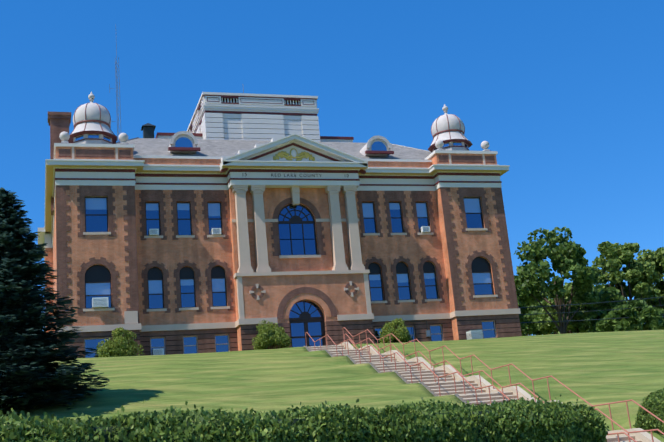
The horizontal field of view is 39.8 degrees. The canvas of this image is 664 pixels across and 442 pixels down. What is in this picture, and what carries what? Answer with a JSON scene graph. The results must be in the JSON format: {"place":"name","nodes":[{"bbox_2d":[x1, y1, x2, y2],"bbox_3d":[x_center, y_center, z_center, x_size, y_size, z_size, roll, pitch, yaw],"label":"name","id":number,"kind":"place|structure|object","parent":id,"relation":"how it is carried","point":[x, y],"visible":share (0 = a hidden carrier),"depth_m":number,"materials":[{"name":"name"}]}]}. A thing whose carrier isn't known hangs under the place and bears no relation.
{"place":"outdoors","nodes":[
{"label":"outdoors","id":0,"kind":"place"},
{"bbox_2d":[109,43,120,141],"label":"radio mast","id":1,"kind":"object","parent":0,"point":[118,120],"visible":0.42,"depth_m":91.46,"materials":[{"name":"grey metal"}]},
{"bbox_2d":[141,89,353,141],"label":"rooftop penthouse","id":2,"kind":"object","parent":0,"point":[238,116],"depth_m":74.97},
{"bbox_2d":[45,147,521,357],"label":"courthouse walls","id":3,"kind":"structure","parent":0,"point":[126,254],"depth_m":63.85,"materials":[{"name":"brown brick"}]},
{"bbox_2d":[48,111,70,214],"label":"chimney","id":4,"kind":"object","parent":3,"relation":"attached to","point":[59,122],"visible":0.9,"depth_m":68.26,"materials":[{"name":"brick"}]},
{"bbox_2d":[116,137,431,159],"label":"roof","id":5,"kind":"structure","parent":3,"relation":"on","point":[160,146],"depth_m":70.72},
{"bbox_2d":[38,91,520,348],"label":"building trim","id":6,"kind":"structure","parent":3,"relation":"attached to","point":[297,155],"depth_m":64.98,"materials":[{"name":"beige stone"}]},
{"bbox_2d":[271,174,320,176],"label":"lettering","id":7,"kind":"object","parent":6,"relation":"attached to","point":[294,175],"visible":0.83,"depth_m":65.44},
{"bbox_2d":[406,321,430,338],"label":"utility meter","id":8,"kind":"object","parent":6,"relation":"attached to","point":[427,331],"visible":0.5,"depth_m":66.35,"materials":[{"name":"grey metal"}]},
{"bbox_2d":[518,297,663,322],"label":"service wires","id":9,"kind":"object","parent":6,"relation":"attached to","point":[582,311],"visible":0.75,"depth_m":80.45,"materials":[{"name":"metal"}]},
{"bbox_2d":[84,197,496,357],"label":"windows","id":10,"kind":"structure","parent":3,"relation":"in","point":[296,221],"depth_m":63.71,"materials":[{"name":"blue glass"}]},
{"bbox_2d":[0,330,663,441],"bbox_3d":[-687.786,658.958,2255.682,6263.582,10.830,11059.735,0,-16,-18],"label":"lawn","id":11,"kind":"structure","parent":0,"point":[594,368],"depth_m":43.47,"materials":[{"name":"green plant"}]},
{"bbox_2d":[0,187,109,413],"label":"blue spruce","id":12,"kind":"object","parent":11,"relation":"on","point":[58,378],"depth_m":36.51,"materials":[{"name":"plant"}]},
{"bbox_2d":[96,327,144,356],"bbox_3d":[-13.350,7.779,57.773,3.002,2.267,2.768,0,-16,-18],"label":"foundation shrub","id":13,"kind":"object","parent":11,"relation":"on","point":[119,346],"depth_m":57.25,"materials":[{"name":"green plant"}]},
{"bbox_2d":[252,320,290,349],"bbox_3d":[-3.982,7.604,60.542,2.651,2.366,2.452,0,-16,-18],"label":"foundation shrub","id":14,"kind":"object","parent":11,"relation":"on","point":[267,334],"depth_m":60.02,"materials":[{"name":"green plant"}]},
{"bbox_2d":[0,395,608,441],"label":"hedge","id":15,"kind":"object","parent":11,"relation":"on","point":[520,421],"depth_m":14.15,"materials":[{"name":"green plant"}]},
{"bbox_2d":[379,318,412,342],"bbox_3d":[4.377,7.783,63.553,2.378,2.077,2.628,0,-16,-18],"label":"foundation shrub","id":16,"kind":"object","parent":11,"relation":"on","point":[400,332],"depth_m":63.00,"materials":[{"name":"green plant"}]},
{"bbox_2d":[466,329,482,339],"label":"ac condenser","id":17,"kind":"object","parent":11,"relation":"on","point":[474,334],"visible":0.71,"depth_m":65.41,"materials":[{"name":"grey metal"}]},
{"bbox_2d":[303,342,660,441],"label":"entrance stairs","id":18,"kind":"structure","parent":11,"relation":"on","point":[431,385],"depth_m":42.98,"materials":[{"name":"concrete"}]},
{"bbox_2d":[305,327,663,441],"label":"stair railings","id":19,"kind":"object","parent":18,"relation":"on","point":[491,377],"visible":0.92,"depth_m":39.35,"materials":[{"name":"red metal"}]},
{"bbox_2d":[518,294,544,335],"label":"tree","id":20,"kind":"object","parent":11,"relation":"on","point":[531,327],"depth_m":111.82,"materials":[{"name":"green plant"}]},
{"bbox_2d":[519,283,565,334],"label":"tree","id":21,"kind":"object","parent":11,"relation":"on","point":[520,316],"depth_m":118.75,"materials":[{"name":"green plant"}]},
{"bbox_2d":[514,226,599,333],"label":"tree","id":22,"kind":"object","parent":11,"relation":"on","point":[583,277],"depth_m":95.78,"materials":[{"name":"green plant"}]},
{"bbox_2d":[533,282,597,334],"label":"tree","id":23,"kind":"object","parent":11,"relation":"on","point":[545,327],"depth_m":103.53,"materials":[{"name":"green plant"}]},
{"bbox_2d":[553,282,596,333],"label":"tree","id":24,"kind":"object","parent":11,"relation":"on","point":[566,283],"visible":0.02,"depth_m":109.70,"materials":[{"name":"green plant"}]},
{"bbox_2d":[552,282,626,333],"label":"tree","id":25,"kind":"object","parent":11,"relation":"on","point":[597,286],"visible":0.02,"depth_m":139.78,"materials":[{"name":"green plant"}]},
{"bbox_2d":[567,287,628,332],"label":"tree","id":26,"kind":"object","parent":11,"relation":"on","point":[609,295],"depth_m":99.73,"materials":[{"name":"green plant"}]},
{"bbox_2d":[591,241,660,300],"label":"tree","id":27,"kind":"object","parent":11,"relation":"on","point":[614,257],"depth_m":106.42,"materials":[{"name":"green plant"}]},
{"bbox_2d":[596,298,663,331],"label":"bush","id":28,"kind":"object","parent":11,"relation":"on","point":[645,317],"visible":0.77,"depth_m":86.45,"materials":[{"name":"green plant"}]},
{"bbox_2d":[626,247,663,318],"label":"tree","id":29,"kind":"object","parent":11,"relation":"on","point":[650,256],"depth_m":109.73,"materials":[{"name":"green plant"}]},
{"bbox_2d":[633,388,663,433],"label":"bush","id":30,"kind":"object","parent":11,"relation":"on","point":[645,420],"depth_m":31.18,"materials":[{"name":"green plant"}]},
{"bbox_2d":[652,255,663,310],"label":"tree","id":31,"kind":"object","parent":11,"relation":"on","point":[662,285],"depth_m":111.37,"materials":[{"name":"green plant"}]},
{"bbox_2d":[0,0,663,335],"label":"sky","id":32,"kind":"structure","parent":0,"point":[568,95],"materials":[{"name":"blue"}]}
]}

